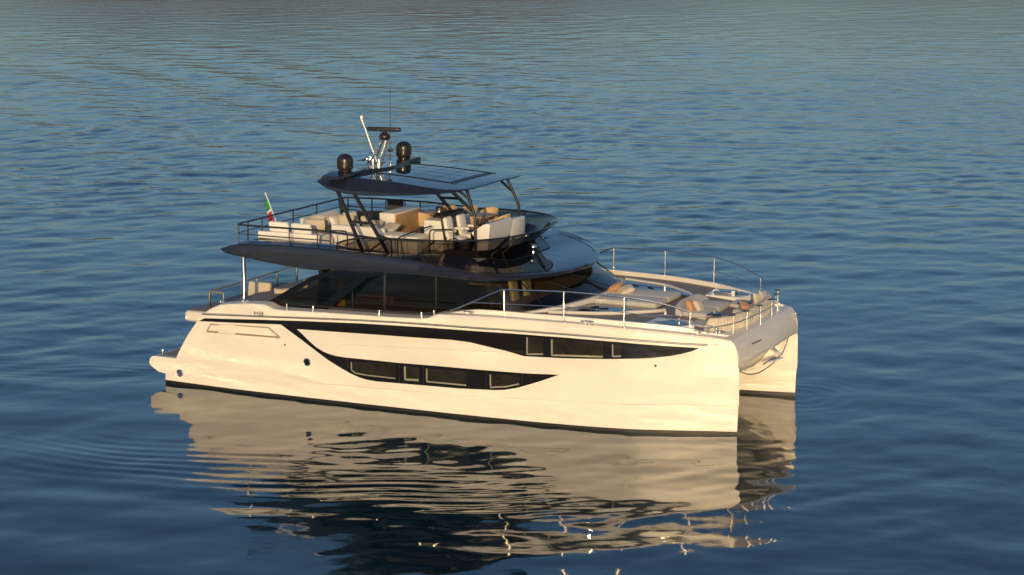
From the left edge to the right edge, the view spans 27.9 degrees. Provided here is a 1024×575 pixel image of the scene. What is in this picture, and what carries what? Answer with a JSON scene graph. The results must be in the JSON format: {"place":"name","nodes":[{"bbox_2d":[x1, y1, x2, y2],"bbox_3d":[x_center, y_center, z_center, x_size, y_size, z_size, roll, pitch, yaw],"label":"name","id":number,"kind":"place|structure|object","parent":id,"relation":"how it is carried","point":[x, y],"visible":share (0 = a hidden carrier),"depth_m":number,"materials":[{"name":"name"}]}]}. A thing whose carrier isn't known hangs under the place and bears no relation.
{"place":"outdoors","nodes":[
{"label":"outdoors","id":0,"kind":"place"},
{"bbox_2d":[338,197,363,225],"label":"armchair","id":1,"kind":"object","parent":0,"point":[359,214],"visible":0.45,"depth_m":70.71,"materials":[{"name":"fabric"}]},
{"bbox_2d":[385,199,405,210],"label":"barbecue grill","id":2,"kind":"object","parent":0,"point":[394,203],"visible":0.38,"depth_m":70.56,"materials":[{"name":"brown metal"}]},
{"bbox_2d":[0,0,1023,574],"bbox_3d":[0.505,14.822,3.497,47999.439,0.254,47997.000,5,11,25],"label":"sea","id":3,"kind":"structure","parent":0,"point":[844,178],"depth_m":92.45,"materials":[{"name":"teal liquid"}]},
{"bbox_2d":[149,83,797,434],"bbox_3d":[-1.007,-1.319,66.458,19.922,10.260,8.976,5,11,25],"label":"catamaran yacht","id":4,"kind":"object","parent":3,"relation":"on","point":[436,323],"visible":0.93,"depth_m":63.86,"materials":[{"name":"white plastic"}]},
{"bbox_2d":[248,281,271,304],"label":"sofa","id":5,"kind":"object","parent":4,"relation":"on","point":[254,287],"visible":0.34,"depth_m":68.15,"materials":[{"name":"beige fabric"}]},
{"bbox_2d":[264,192,275,220],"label":"ensign flag","id":6,"kind":"object","parent":4,"relation":"on","point":[268,208],"visible":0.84,"depth_m":68.83,"materials":[{"name":"multicoloured fabric"}]},
{"bbox_2d":[274,288,288,293],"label":"scatter cushion","id":7,"kind":"object","parent":4,"relation":"on","point":[276,291],"visible":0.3,"depth_m":67.12,"materials":[{"name":"beige fabric"}]},
{"bbox_2d":[258,221,332,243],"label":"outdoor sofa","id":8,"kind":"object","parent":4,"relation":"on","point":[293,233],"visible":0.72,"depth_m":65.85,"materials":[{"name":"white fabric"}]},
{"bbox_2d":[303,216,328,233],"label":"tub chair","id":9,"kind":"object","parent":4,"relation":"on","point":[319,222],"visible":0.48,"depth_m":66.76,"materials":[{"name":"beige fabric"}]},
{"bbox_2d":[300,210,337,235],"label":"outdoor sofa","id":10,"kind":"object","parent":4,"relation":"on","point":[331,213],"visible":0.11,"depth_m":69.69,"materials":[{"name":"white fabric"}]},
{"bbox_2d":[328,215,338,225],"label":"scatter cushion","id":11,"kind":"object","parent":4,"relation":"on","point":[333,220],"visible":0.59,"depth_m":67.30,"materials":[{"name":"white fabric"}]},
{"bbox_2d":[343,211,359,225],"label":"scatter cushion","id":12,"kind":"object","parent":4,"relation":"on","point":[355,217],"visible":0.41,"depth_m":67.72,"materials":[{"name":"beige fabric"}]},
{"bbox_2d":[331,224,385,244],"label":"outdoor sofa","id":13,"kind":"object","parent":4,"relation":"on","point":[364,231],"visible":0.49,"depth_m":66.12,"materials":[{"name":"white fabric"}]},
{"bbox_2d":[338,214,354,224],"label":"scatter cushion","id":14,"kind":"object","parent":13,"relation":"on","point":[343,220],"visible":0.53,"depth_m":66.94,"materials":[{"name":"beige fabric"}]},
{"bbox_2d":[360,216,369,226],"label":"scatter cushion","id":15,"kind":"object","parent":13,"relation":"on","point":[362,218],"visible":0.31,"depth_m":66.81,"materials":[{"name":"beige fabric"}]},
{"bbox_2d":[367,220,383,227],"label":"scatter cushion","id":16,"kind":"object","parent":13,"relation":"on","point":[377,223],"visible":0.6,"depth_m":66.41,"materials":[{"name":"beige fabric"}]},
{"bbox_2d":[382,222,400,231],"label":"scatter cushion","id":17,"kind":"object","parent":13,"relation":"on","point":[390,226],"visible":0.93,"depth_m":66.29,"materials":[{"name":"grey fabric"}]},
{"bbox_2d":[380,231,428,239],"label":"chaise longue","id":18,"kind":"object","parent":4,"relation":"on","point":[392,234],"visible":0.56,"depth_m":65.45,"materials":[{"name":"white fabric"}]},
{"bbox_2d":[418,212,432,232],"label":"shell chair","id":19,"kind":"object","parent":4,"relation":"on","point":[422,217],"visible":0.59,"depth_m":68.42,"materials":[{"name":"beige fabric"}]},
{"bbox_2d":[441,204,455,209],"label":"shell chair","id":20,"kind":"object","parent":4,"relation":"on","point":[453,206],"visible":0.1,"depth_m":70.37,"materials":[{"name":"brown fabric"}]},
{"bbox_2d":[440,216,466,239],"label":"helm seat","id":21,"kind":"object","parent":4,"relation":"on","point":[446,222],"visible":0.73,"depth_m":65.21,"materials":[{"name":"white leather"}]},
{"bbox_2d":[420,209,497,227],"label":"dining table","id":22,"kind":"object","parent":4,"relation":"on","point":[479,216],"visible":0.27,"depth_m":68.83,"materials":[{"name":"brown wood"}]},
{"bbox_2d":[435,204,443,212],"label":"table lantern","id":23,"kind":"object","parent":22,"relation":"on","point":[438,208],"visible":0.85,"depth_m":69.10,"materials":[{"name":"silver metal"}]},
{"bbox_2d":[454,214,477,239],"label":"helm seat","id":24,"kind":"object","parent":4,"relation":"on","point":[459,220],"visible":0.66,"depth_m":65.75,"materials":[{"name":"white leather"}]},
{"bbox_2d":[463,205,477,231],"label":"shell chair","id":25,"kind":"object","parent":4,"relation":"on","point":[475,208],"visible":0.11,"depth_m":70.00,"materials":[{"name":"brown fabric"}]},
{"bbox_2d":[469,216,477,231],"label":"shell chair","id":26,"kind":"object","parent":4,"relation":"on","point":[471,220],"visible":0.13,"depth_m":67.76,"materials":[{"name":"brown"}]},
{"bbox_2d":[480,207,498,225],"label":"shell chair","id":27,"kind":"object","parent":4,"relation":"on","point":[491,210],"visible":0.56,"depth_m":69.66,"materials":[{"name":"beige fabric"}]},
{"bbox_2d":[494,213,510,220],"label":"shell chair","id":28,"kind":"object","parent":4,"relation":"on","point":[505,216],"visible":0.12,"depth_m":68.09,"materials":[{"name":"beige fabric"}]},
{"bbox_2d":[507,280,519,300],"bbox_3d":[0.232,0.367,64.482,0.654,1.356,0.500,5,11,25],"label":"pilot seat","id":29,"kind":"object","parent":4,"relation":"on","point":[514,295],"visible":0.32,"depth_m":64.36,"materials":[{"name":"beige leather"}]},
{"bbox_2d":[521,279,531,295],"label":"pilot seat","id":30,"kind":"object","parent":4,"relation":"on","point":[527,283],"visible":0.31,"depth_m":65.21,"materials":[{"name":"beige leather"}]},
{"bbox_2d":[595,288,680,307],"bbox_3d":[3.861,0.423,64.432,2.184,0.396,2.200,5,11,25],"label":"sun pad","id":31,"kind":"object","parent":4,"relation":"on","point":[661,296],"visible":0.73,"depth_m":63.95,"materials":[{"name":"grey fabric"}]},
{"bbox_2d":[607,281,623,292],"bbox_3d":[3.267,-0.016,65.065,0.500,0.200,0.720,-26,3,17],"label":"throw pillow","id":32,"kind":"object","parent":31,"relation":"on","point":[615,286],"visible":1,"depth_m":64.80,"materials":[{"name":"fabric"}]},
{"bbox_2d":[616,284,635,294],"bbox_3d":[3.578,0.082,64.753,0.540,0.200,0.540,-21,21,-5],"label":"throw pillow","id":33,"kind":"object","parent":31,"relation":"on","point":[628,289],"visible":1,"depth_m":64.57,"materials":[{"name":"beige fabric"}]},
{"bbox_2d":[675,294,729,318],"bbox_3d":[5.813,0.626,63.417,1.110,0.570,2.440,5,11,25],"label":"bow sofa","id":34,"kind":"object","parent":4,"relation":"on","point":[712,305],"visible":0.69,"depth_m":63.13,"materials":[{"name":"grey fabric"}]},
{"bbox_2d":[685,299,694,311],"bbox_3d":[5.411,0.556,62.720,0.180,0.420,0.420,-20,3,20],"label":"throw pillow","id":35,"kind":"object","parent":34,"relation":"on","point":[689,305],"visible":0.94,"depth_m":62.56,"materials":[{"name":"fabric"}]},
{"bbox_2d":[693,299,703,310],"bbox_3d":[5.677,0.558,62.817,0.180,0.400,0.400,-29,-7,32],"label":"throw pillow","id":36,"kind":"object","parent":34,"relation":"on","point":[698,305],"visible":1,"depth_m":62.69,"materials":[{"name":"beige fabric"}]},
{"bbox_2d":[707,311,724,317],"bbox_3d":[6.114,0.953,61.925,0.400,0.365,0.480,5,11,25],"label":"side table","id":37,"kind":"object","parent":4,"relation":"on","point":[715,314],"visible":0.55,"depth_m":61.86,"materials":[{"name":"black glass"}]},
{"bbox_2d":[694,294,770,331],"bbox_3d":[6.760,0.803,62.980,1.496,0.580,4.807,5,11,25],"label":"bow lounge","id":38,"kind":"object","parent":4,"relation":"on","point":[765,302],"visible":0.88,"depth_m":61.86,"materials":[{"name":"beige fabric"}]},
{"bbox_2d":[739,301,751,309],"bbox_3d":[7.203,0.611,63.251,0.540,0.180,0.400,24,26,-13],"label":"throw pillow","id":39,"kind":"object","parent":38,"relation":"on","point":[744,305],"visible":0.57,"depth_m":63.12,"materials":[{"name":"fabric"}]},
{"bbox_2d":[753,293,761,304],"bbox_3d":[7.631,0.369,64.125,0.160,0.400,0.440,-11,-10,44],"label":"throw pillow","id":40,"kind":"object","parent":38,"relation":"on","point":[756,298],"visible":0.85,"depth_m":63.99,"materials":[{"name":"beige fabric"}]},
{"bbox_2d":[758,290,766,299],"bbox_3d":[7.819,0.312,64.328,0.160,0.440,0.480,-11,-8,34],"label":"throw pillow","id":41,"kind":"object","parent":38,"relation":"on","point":[763,294],"visible":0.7,"depth_m":64.19,"materials":[{"name":"grey fabric"}]},
{"bbox_2d":[739,314,795,374],"bbox_3d":[7.902,1.822,62.787,0.357,1.149,5.342,5,12,26],"label":"mooring bridle","id":42,"kind":"object","parent":4,"relation":"hanging from","point":[770,364],"visible":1,"depth_m":62.40,"materials":[{"name":"grey fabric"}]},
{"bbox_2d":[763,346,782,364],"bbox_3d":[7.824,2.027,62.873,0.940,0.710,0.600,5,11,25],"label":"bow anchor","id":43,"kind":"object","parent":4,"relation":"hanging from","point":[774,359],"visible":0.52,"depth_m":62.73,"materials":[{"name":"silver metal"}]}
]}

